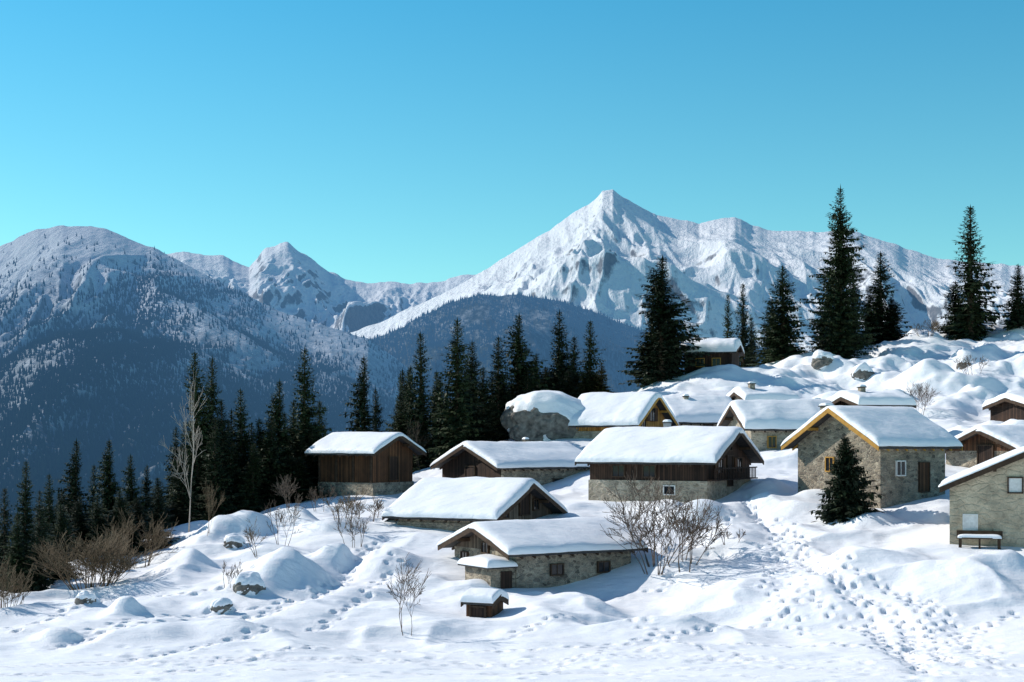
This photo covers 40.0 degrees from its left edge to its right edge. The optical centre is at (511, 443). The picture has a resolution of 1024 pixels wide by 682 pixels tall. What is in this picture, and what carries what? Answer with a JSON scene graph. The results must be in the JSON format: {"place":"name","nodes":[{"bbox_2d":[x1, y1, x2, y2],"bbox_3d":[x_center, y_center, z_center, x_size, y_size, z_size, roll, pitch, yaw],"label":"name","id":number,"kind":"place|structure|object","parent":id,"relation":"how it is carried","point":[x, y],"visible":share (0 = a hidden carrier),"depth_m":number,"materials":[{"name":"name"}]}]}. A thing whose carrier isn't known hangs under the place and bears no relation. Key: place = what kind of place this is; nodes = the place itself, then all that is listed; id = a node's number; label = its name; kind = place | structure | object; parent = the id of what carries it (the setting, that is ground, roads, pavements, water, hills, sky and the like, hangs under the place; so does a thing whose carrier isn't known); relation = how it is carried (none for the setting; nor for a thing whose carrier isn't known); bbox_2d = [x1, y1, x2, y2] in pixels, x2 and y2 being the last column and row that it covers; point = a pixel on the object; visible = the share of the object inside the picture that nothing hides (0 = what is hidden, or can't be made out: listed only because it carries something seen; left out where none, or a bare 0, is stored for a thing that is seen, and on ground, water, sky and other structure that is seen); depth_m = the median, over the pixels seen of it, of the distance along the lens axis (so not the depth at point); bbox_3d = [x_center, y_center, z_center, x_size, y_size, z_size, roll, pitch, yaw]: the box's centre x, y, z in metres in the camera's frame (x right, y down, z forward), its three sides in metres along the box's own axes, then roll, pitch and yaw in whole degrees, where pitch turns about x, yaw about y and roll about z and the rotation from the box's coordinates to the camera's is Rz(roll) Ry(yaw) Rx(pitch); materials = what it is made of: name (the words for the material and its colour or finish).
{"place":"outdoors","nodes":[
{"label":"outdoors","id":0,"kind":"place"},
{"bbox_2d":[0,225,430,507],"bbox_3d":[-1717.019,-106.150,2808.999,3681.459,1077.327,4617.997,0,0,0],"label":"forested mountain","id":1,"kind":"structure","parent":0,"point":[25,249],"depth_m":3413.54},
{"bbox_2d":[0,233,431,545],"bbox_3d":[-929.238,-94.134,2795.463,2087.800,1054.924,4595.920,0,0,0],"label":"distant forest","id":2,"kind":"object","parent":1,"relation":"on","point":[42,461],"visible":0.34,"depth_m":2374.32,"materials":[{"name":"blue"}]},
{"bbox_2d":[167,242,476,331],"bbox_3d":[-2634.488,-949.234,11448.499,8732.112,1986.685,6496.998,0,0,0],"label":"distant peaks","id":3,"kind":"object","parent":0,"point":[288,278],"visible":0.16,"depth_m":12503.06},
{"bbox_2d":[0,321,1023,681],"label":"snow ground","id":4,"kind":"structure","parent":0,"point":[786,587],"depth_m":65.00,"materials":[{"name":"snow"}]},
{"bbox_2d":[0,488,21,588],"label":"spruce tree","id":5,"kind":"object","parent":4,"relation":"on","point":[5,534],"visible":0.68,"depth_m":75.94,"materials":[{"name":"green plant"}]},
{"bbox_2d":[0,511,34,592],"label":"spruce tree","id":6,"kind":"object","parent":4,"relation":"on","point":[16,547],"visible":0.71,"depth_m":73.84,"materials":[{"name":"green plant"}]},
{"bbox_2d":[0,558,34,607],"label":"brown bush","id":7,"kind":"object","parent":4,"relation":"on","point":[11,590],"visible":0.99,"depth_m":64.47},
{"bbox_2d":[9,462,40,570],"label":"spruce tree","id":8,"kind":"object","parent":4,"relation":"on","point":[25,510],"visible":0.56,"depth_m":79.87,"materials":[{"name":"green plant"}]},
{"bbox_2d":[15,491,55,591],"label":"spruce tree","id":9,"kind":"object","parent":4,"relation":"on","point":[41,583],"visible":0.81,"depth_m":73.80,"materials":[{"name":"green plant"}]},
{"bbox_2d":[40,475,71,562],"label":"spruce tree","id":10,"kind":"object","parent":4,"relation":"on","point":[49,508],"visible":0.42,"depth_m":83.99,"materials":[{"name":"green plant"}]},
{"bbox_2d":[44,503,82,585],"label":"spruce tree","id":11,"kind":"object","parent":4,"relation":"on","point":[61,527],"visible":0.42,"depth_m":77.88,"materials":[{"name":"green plant"}]},
{"bbox_2d":[53,437,100,546],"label":"spruce tree","id":12,"kind":"object","parent":4,"relation":"on","point":[73,488],"visible":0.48,"depth_m":87.88,"materials":[{"name":"green plant"}]},
{"bbox_2d":[67,497,92,562],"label":"spruce tree","id":13,"kind":"object","parent":4,"relation":"on","point":[83,528],"visible":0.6,"depth_m":84.72,"materials":[{"name":"green plant"}]},
{"bbox_2d":[23,526,160,589],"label":"brown bush","id":14,"kind":"object","parent":4,"relation":"on","point":[112,555],"visible":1,"depth_m":70.88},
{"bbox_2d":[85,494,109,553],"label":"spruce tree","id":15,"kind":"object","parent":4,"relation":"on","point":[98,522],"visible":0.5,"depth_m":83.89,"materials":[{"name":"green plant"}]},
{"bbox_2d":[89,440,124,524],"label":"spruce tree","id":16,"kind":"object","parent":4,"relation":"on","point":[108,492],"visible":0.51,"depth_m":94.67,"materials":[{"name":"green plant"}]},
{"bbox_2d":[87,491,143,557],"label":"spruce tree","id":17,"kind":"object","parent":4,"relation":"on","point":[118,517],"visible":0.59,"depth_m":83.86,"materials":[{"name":"green plant"}]},
{"bbox_2d":[118,454,148,524],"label":"spruce tree","id":18,"kind":"object","parent":4,"relation":"on","point":[131,492],"visible":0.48,"depth_m":91.84,"materials":[{"name":"green plant"}]},
{"bbox_2d":[88,508,179,569],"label":"brown bush","id":19,"kind":"object","parent":4,"relation":"on","point":[157,538],"visible":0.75,"depth_m":80.07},
{"bbox_2d":[131,497,148,534],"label":"spruce tree","id":20,"kind":"object","parent":4,"relation":"on","point":[137,508],"visible":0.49,"depth_m":88.76,"materials":[{"name":"green plant"}]},
{"bbox_2d":[140,486,178,549],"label":"spruce tree","id":21,"kind":"object","parent":4,"relation":"on","point":[157,511],"visible":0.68,"depth_m":85.78,"materials":[{"name":"green plant"}]},
{"bbox_2d":[138,478,180,528],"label":"spruce tree","id":22,"kind":"object","parent":4,"relation":"on","point":[147,505],"visible":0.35,"depth_m":91.88,"materials":[{"name":"green plant"}]},
{"bbox_2d":[163,427,187,511],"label":"spruce tree","id":23,"kind":"object","parent":4,"relation":"on","point":[176,450],"visible":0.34,"depth_m":99.89,"materials":[{"name":"green plant"}]},
{"bbox_2d":[165,443,200,523],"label":"spruce tree","id":24,"kind":"object","parent":4,"relation":"on","point":[182,499],"visible":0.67,"depth_m":94.78,"materials":[{"name":"green plant"}]},
{"bbox_2d":[160,371,206,531],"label":"bare birch tree","id":25,"kind":"object","parent":4,"relation":"on","point":[193,459],"visible":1,"depth_m":87.86,"materials":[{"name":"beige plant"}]},
{"bbox_2d":[162,352,220,520],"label":"spruce tree","id":26,"kind":"object","parent":4,"relation":"on","point":[203,425],"visible":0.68,"depth_m":99.84,"materials":[{"name":"green plant"}]},
{"bbox_2d":[201,356,231,499],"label":"spruce tree","id":27,"kind":"object","parent":4,"relation":"on","point":[212,393],"visible":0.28,"depth_m":104.00,"materials":[{"name":"green plant"}]},
{"bbox_2d":[194,416,241,520],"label":"spruce tree","id":28,"kind":"object","parent":4,"relation":"on","point":[214,479],"visible":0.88,"depth_m":97.69,"materials":[{"name":"green plant"}]},
{"bbox_2d":[210,597,232,614],"bbox_3d":[-13.333,7.532,64.531,1.044,0.944,0.866,0,0,12],"label":"boulder","id":29,"kind":"object","parent":4,"relation":"on","point":[223,605],"visible":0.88,"depth_m":64.23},
{"bbox_2d":[198,399,245,520],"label":"spruce tree","id":30,"kind":"object","parent":4,"relation":"on","point":[224,431],"visible":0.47,"depth_m":99.69,"materials":[{"name":"green plant"}]},
{"bbox_2d":[223,533,245,548],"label":"boulder","id":31,"kind":"object","parent":4,"relation":"on","point":[233,540],"visible":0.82,"depth_m":81.55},
{"bbox_2d":[231,388,258,480],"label":"spruce tree","id":32,"kind":"object","parent":4,"relation":"on","point":[244,440],"visible":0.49,"depth_m":105.77,"materials":[{"name":"green plant"}]},
{"bbox_2d":[228,444,269,513],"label":"spruce tree","id":33,"kind":"object","parent":4,"relation":"on","point":[249,502],"visible":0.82,"depth_m":99.78,"materials":[{"name":"green plant"}]},
{"bbox_2d":[233,571,265,594],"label":"boulder","id":34,"kind":"object","parent":4,"relation":"on","point":[248,582],"visible":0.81,"depth_m":67.20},
{"bbox_2d":[240,419,277,507],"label":"spruce tree","id":35,"kind":"object","parent":4,"relation":"on","point":[259,435],"visible":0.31,"depth_m":102.69,"materials":[{"name":"green plant"}]},
{"bbox_2d":[254,415,302,509],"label":"spruce tree","id":36,"kind":"object","parent":4,"relation":"on","point":[272,461],"visible":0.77,"depth_m":101.68,"materials":[{"name":"green plant"}]},
{"bbox_2d":[261,492,306,545],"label":"bare shrub","id":37,"kind":"object","parent":4,"relation":"on","point":[293,516],"visible":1,"depth_m":78.98,"materials":[{"name":"brown plant"}]},
{"bbox_2d":[260,379,309,466],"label":"spruce tree","id":38,"kind":"object","parent":4,"relation":"on","point":[282,437],"visible":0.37,"depth_m":107.76,"materials":[{"name":"green plant"}]},
{"bbox_2d":[271,474,299,512],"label":"bare shrub","id":39,"kind":"object","parent":4,"relation":"on","point":[281,490],"visible":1,"depth_m":86.68,"materials":[{"name":"brown plant"}]},
{"bbox_2d":[260,456,312,506],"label":"spruce tree","id":40,"kind":"object","parent":4,"relation":"on","point":[281,501],"visible":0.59,"depth_m":101.71,"materials":[{"name":"green plant"}]},
{"bbox_2d":[276,457,331,501],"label":"spruce tree","id":41,"kind":"object","parent":4,"relation":"on","point":[303,493],"visible":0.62,"depth_m":101.93,"materials":[{"name":"green plant"}]},
{"bbox_2d":[284,348,332,460],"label":"spruce tree","id":42,"kind":"object","parent":4,"relation":"on","point":[304,414],"visible":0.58,"depth_m":109.73,"materials":[{"name":"green plant"}]},
{"bbox_2d":[320,487,366,528],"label":"bare shrub","id":43,"kind":"object","parent":4,"relation":"on","point":[347,505],"visible":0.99,"depth_m":82.87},
{"bbox_2d":[333,513,370,547],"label":"bare shrub","id":44,"kind":"object","parent":4,"relation":"on","point":[351,525],"visible":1,"depth_m":79.69,"materials":[{"name":"brown plant"}]},
{"bbox_2d":[339,357,380,431],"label":"spruce tree","id":45,"kind":"object","parent":4,"relation":"on","point":[361,415],"visible":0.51,"depth_m":121.71,"materials":[{"name":"green plant"}]},
{"bbox_2d":[305,432,426,496],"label":"wooden barn","id":46,"kind":"structure","parent":4,"relation":"on","point":[375,463],"depth_m":102.27,"materials":[{"name":"brown wood"}]},
{"bbox_2d":[371,387,386,431],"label":"spruce tree","id":47,"kind":"object","parent":4,"relation":"on","point":[377,411],"visible":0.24,"depth_m":127.89,"materials":[{"name":"green plant"}]},
{"bbox_2d":[392,400,415,463],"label":"spruce tree","id":48,"kind":"object","parent":4,"relation":"on","point":[400,426],"visible":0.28,"depth_m":123.84,"materials":[{"name":"green plant"}]},
{"bbox_2d":[385,553,431,635],"bbox_3d":[-4.610,6.535,60.672,1.888,3.486,2.714,0,0,-19],"label":"bare sapling","id":49,"kind":"object","parent":4,"relation":"on","point":[413,589],"visible":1,"depth_m":60.42,"materials":[{"name":"brown plant"}]},
{"bbox_2d":[398,332,443,471],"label":"spruce tree","id":50,"kind":"object","parent":4,"relation":"on","point":[419,412],"visible":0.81,"depth_m":121.67,"materials":[{"name":"green plant"}]},
{"bbox_2d":[426,376,449,459],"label":"spruce tree","id":51,"kind":"object","parent":4,"relation":"on","point":[433,401],"visible":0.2,"depth_m":125.62,"materials":[{"name":"green plant"}]},
{"bbox_2d":[425,317,484,462],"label":"spruce tree","id":52,"kind":"object","parent":4,"relation":"on","point":[454,429],"visible":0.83,"depth_m":118.46,"materials":[{"name":"green plant"}]},
{"bbox_2d":[429,378,496,453],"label":"spruce tree","id":53,"kind":"object","parent":4,"relation":"on","point":[477,425],"visible":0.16,"depth_m":121.88,"materials":[{"name":"green plant"}]},
{"bbox_2d":[381,476,567,530],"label":"stone wood chalet","id":54,"kind":"object","parent":4,"relation":"on","point":[450,504],"visible":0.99,"depth_m":83.63,"materials":[{"name":"brown wood"}]},
{"bbox_2d":[459,342,495,441],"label":"spruce tree","id":55,"kind":"object","parent":4,"relation":"on","point":[473,370],"visible":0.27,"depth_m":127.82,"materials":[{"name":"green plant"}]},
{"bbox_2d":[460,588,508,617],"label":"wooden shed","id":56,"kind":"structure","parent":4,"relation":"on","point":[483,602],"depth_m":65.39,"materials":[{"name":"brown wood"}]},
{"bbox_2d":[472,367,505,441],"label":"spruce tree","id":57,"kind":"object","parent":4,"relation":"on","point":[490,434],"visible":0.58,"depth_m":125.75,"materials":[{"name":"green plant"}]},
{"bbox_2d":[487,335,515,440],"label":"spruce tree","id":58,"kind":"object","parent":4,"relation":"on","point":[497,385],"visible":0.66,"depth_m":129.85,"materials":[{"name":"green plant"}]},
{"bbox_2d":[430,437,589,484],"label":"stone barn","id":59,"kind":"structure","parent":4,"relation":"on","point":[543,462],"depth_m":105.21,"materials":[{"name":"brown wood"}]},
{"bbox_2d":[501,314,555,400],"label":"spruce tree","id":60,"kind":"object","parent":4,"relation":"on","point":[518,371],"visible":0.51,"depth_m":131.45,"materials":[{"name":"green plant"}]},
{"bbox_2d":[500,390,583,441],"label":"boulder","id":61,"kind":"object","parent":4,"relation":"on","point":[542,415],"visible":0.64,"depth_m":118.53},
{"bbox_2d":[437,517,647,588],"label":"stone hut","id":62,"kind":"object","parent":4,"relation":"on","point":[530,553],"visible":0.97,"depth_m":74.09,"materials":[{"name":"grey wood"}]},
{"bbox_2d":[542,309,581,390],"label":"spruce tree","id":63,"kind":"object","parent":4,"relation":"on","point":[561,366],"visible":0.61,"depth_m":139.68,"materials":[{"name":"green plant"}]},
{"bbox_2d":[557,369,581,397],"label":"spruce tree","id":64,"kind":"object","parent":4,"relation":"on","point":[568,383],"visible":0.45,"depth_m":131.76,"materials":[{"name":"green plant"}]},
{"bbox_2d":[579,320,608,388],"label":"spruce tree","id":65,"kind":"object","parent":4,"relation":"on","point":[589,363],"visible":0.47,"depth_m":143.88,"materials":[{"name":"green plant"}]},
{"bbox_2d":[590,362,616,392],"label":"spruce tree","id":66,"kind":"object","parent":4,"relation":"on","point":[601,385],"visible":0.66,"depth_m":135.81,"materials":[{"name":"green plant"}]},
{"bbox_2d":[568,391,678,438],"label":"golden chalet","id":67,"kind":"object","parent":4,"relation":"on","point":[597,414],"visible":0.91,"depth_m":117.63,"materials":[{"name":"stone"},{"name":"snow"},{"name":"wood"}]},
{"bbox_2d":[618,302,656,387],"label":"spruce tree","id":68,"kind":"object","parent":4,"relation":"on","point":[642,347],"visible":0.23,"depth_m":147.56,"materials":[{"name":"green plant"}]},
{"bbox_2d":[601,470,715,574],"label":"bare shrub","id":69,"kind":"object","parent":4,"relation":"on","point":[636,517],"visible":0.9,"depth_m":74.45,"materials":[{"name":"brown plant"}]},
{"bbox_2d":[618,255,709,385],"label":"spruce tree","id":70,"kind":"object","parent":4,"relation":"on","point":[666,362],"visible":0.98,"depth_m":144.47,"materials":[{"name":"green plant"}]},
{"bbox_2d":[575,419,763,502],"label":"wooden chalet","id":71,"kind":"object","parent":4,"relation":"on","point":[713,463],"visible":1,"depth_m":91.24,"materials":[{"name":"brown wood"}]},
{"bbox_2d":[636,491,730,571],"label":"bare shrub","id":72,"kind":"object","parent":4,"relation":"on","point":[694,518],"visible":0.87,"depth_m":74.61,"materials":[{"name":"brown plant"}]},
{"bbox_2d":[663,394,731,425],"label":"stone cottage","id":73,"kind":"structure","parent":4,"relation":"on","point":[699,410],"depth_m":125.13,"materials":[{"name":"white wood"}]},
{"bbox_2d":[680,336,744,373],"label":"dark cabin","id":74,"kind":"object","parent":4,"relation":"on","point":[723,351],"visible":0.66,"depth_m":147.42,"materials":[{"name":"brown wood"}]},
{"bbox_2d":[722,294,739,364],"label":"spruce tree","id":75,"kind":"object","parent":4,"relation":"on","point":[728,332],"visible":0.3,"depth_m":171.68,"materials":[{"name":"green plant"}]},
{"bbox_2d":[733,284,757,366],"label":"spruce tree","id":76,"kind":"object","parent":4,"relation":"on","point":[744,336],"visible":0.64,"depth_m":169.90,"materials":[{"name":"green plant"}]},
{"bbox_2d":[726,381,799,399],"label":"stone cottage","id":77,"kind":"structure","parent":4,"relation":"on","point":[750,391],"depth_m":129.93,"materials":[{"name":"white wood"}]},
{"bbox_2d":[746,299,779,366],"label":"spruce tree","id":78,"kind":"object","parent":4,"relation":"on","point":[761,343],"visible":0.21,"depth_m":162.95,"materials":[{"name":"green plant"}]},
{"bbox_2d":[717,398,833,450],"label":"stone farmhouse","id":79,"kind":"object","parent":4,"relation":"on","point":[769,424],"visible":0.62,"depth_m":109.32,"materials":[{"name":"grey stone"}]},
{"bbox_2d":[753,265,813,362],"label":"spruce tree","id":80,"kind":"object","parent":4,"relation":"on","point":[782,336],"visible":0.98,"depth_m":159.42,"materials":[{"name":"green plant"}]},
{"bbox_2d":[803,281,834,352],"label":"spruce tree","id":81,"kind":"object","parent":4,"relation":"on","point":[820,345],"visible":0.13,"depth_m":165.66,"materials":[{"name":"green plant"}]},
{"bbox_2d":[811,350,833,369],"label":"boulder","id":82,"kind":"object","parent":4,"relation":"on","point":[821,359],"visible":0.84,"depth_m":148.00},
{"bbox_2d":[800,183,882,358],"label":"spruce tree","id":83,"kind":"object","parent":4,"relation":"on","point":[843,337],"visible":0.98,"depth_m":159.37,"materials":[{"name":"green plant"}]},
{"bbox_2d":[810,437,884,525],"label":"fir tree","id":84,"kind":"object","parent":4,"relation":"on","point":[844,501],"visible":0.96,"depth_m":80.48,"materials":[{"name":"green plant"}]},
{"bbox_2d":[850,362,874,379],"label":"boulder","id":85,"kind":"object","parent":4,"relation":"on","point":[862,371],"visible":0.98,"depth_m":143.14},
{"bbox_2d":[826,384,915,407],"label":"brown cottage","id":86,"kind":"structure","parent":4,"relation":"on","point":[861,396],"depth_m":110.78,"materials":[{"name":"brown wood"}]},
{"bbox_2d":[798,416,944,507],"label":"walls","id":87,"kind":"structure","parent":4,"relation":"on","point":[815,448],"depth_m":85.63,"materials":[{"name":"stone"}]},
{"bbox_2d":[781,405,962,446],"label":"roof snow","id":88,"kind":"structure","parent":87,"relation":"on","point":[893,426],"depth_m":85.69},
{"bbox_2d":[781,408,962,450],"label":"barge boards","id":89,"kind":"object","parent":88,"relation":"attached to","point":[839,419],"visible":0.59,"depth_m":85.86,"materials":[{"name":"wood"}]},
{"bbox_2d":[784,414,961,448],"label":"roof","id":90,"kind":"structure","parent":87,"relation":"on","point":[794,443],"depth_m":86.76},
{"bbox_2d":[858,251,910,344],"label":"spruce tree","id":91,"kind":"object","parent":4,"relation":"on","point":[878,305],"visible":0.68,"depth_m":169.46,"materials":[{"name":"green plant"}]},
{"bbox_2d":[863,298,914,342],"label":"spruce tree","id":92,"kind":"object","parent":4,"relation":"on","point":[894,308],"visible":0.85,"depth_m":168.48,"materials":[{"name":"green plant"}]},
{"bbox_2d":[903,380,938,414],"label":"bare shrub","id":93,"kind":"object","parent":4,"relation":"on","point":[920,391],"visible":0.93,"depth_m":120.72,"materials":[{"name":"brown plant"}]},
{"bbox_2d":[934,281,966,335],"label":"spruce tree","id":94,"kind":"object","parent":4,"relation":"on","point":[951,297],"visible":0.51,"depth_m":170.56,"materials":[{"name":"green plant"}]},
{"bbox_2d":[937,204,1011,340],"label":"spruce tree","id":95,"kind":"object","parent":4,"relation":"on","point":[974,317],"visible":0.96,"depth_m":167.46,"materials":[{"name":"green plant"}]},
{"bbox_2d":[957,530,1002,548],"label":"wooden bench","id":96,"kind":"object","parent":4,"relation":"on","point":[973,534],"visible":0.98,"depth_m":70.48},
{"bbox_2d":[938,446,1023,546],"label":"rendered cottage","id":97,"kind":"structure","parent":4,"relation":"on","point":[987,495],"depth_m":70.88,"materials":[{"name":"plaster"},{"name":"wood"},{"name":"snow"}]},
{"bbox_2d":[945,424,1023,467],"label":"timber cabin","id":98,"kind":"object","parent":4,"relation":"on","point":[982,443],"visible":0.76,"depth_m":98.03,"materials":[{"name":"stone"}]},
{"bbox_2d":[982,392,1023,421],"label":"hillside cottage","id":99,"kind":"structure","parent":4,"relation":"on","point":[1003,407],"depth_m":117.44,"materials":[{"name":"wood"}]},
{"bbox_2d":[998,264,1023,330],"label":"spruce tree","id":100,"kind":"object","parent":4,"relation":"on","point":[1016,318],"visible":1,"depth_m":165.73,"materials":[{"name":"green plant"}]},
{"bbox_2d":[0,0,1023,283],"label":"sky","id":101,"kind":"structure","parent":0,"point":[402,141],"materials":[{"name":"blue"}]},
{"bbox_2d":[375,294,761,407],"bbox_3d":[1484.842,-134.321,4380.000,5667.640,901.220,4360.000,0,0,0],"label":"forested hill","id":102,"kind":"structure","parent":0,"point":[479,313],"depth_m":5011.82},
{"bbox_2d":[371,291,814,412],"bbox_3d":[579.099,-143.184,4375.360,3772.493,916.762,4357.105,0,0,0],"label":"distant forest","id":103,"kind":"object","parent":102,"relation":"on","point":[571,321],"visible":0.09,"depth_m":5117.95,"materials":[{"name":"blue"}]},
{"bbox_2d":[350,189,1023,351],"bbox_3d":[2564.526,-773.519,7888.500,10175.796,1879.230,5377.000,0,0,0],"label":"snowy peak","id":104,"kind":"structure","parent":0,"point":[603,251],"depth_m":8239.81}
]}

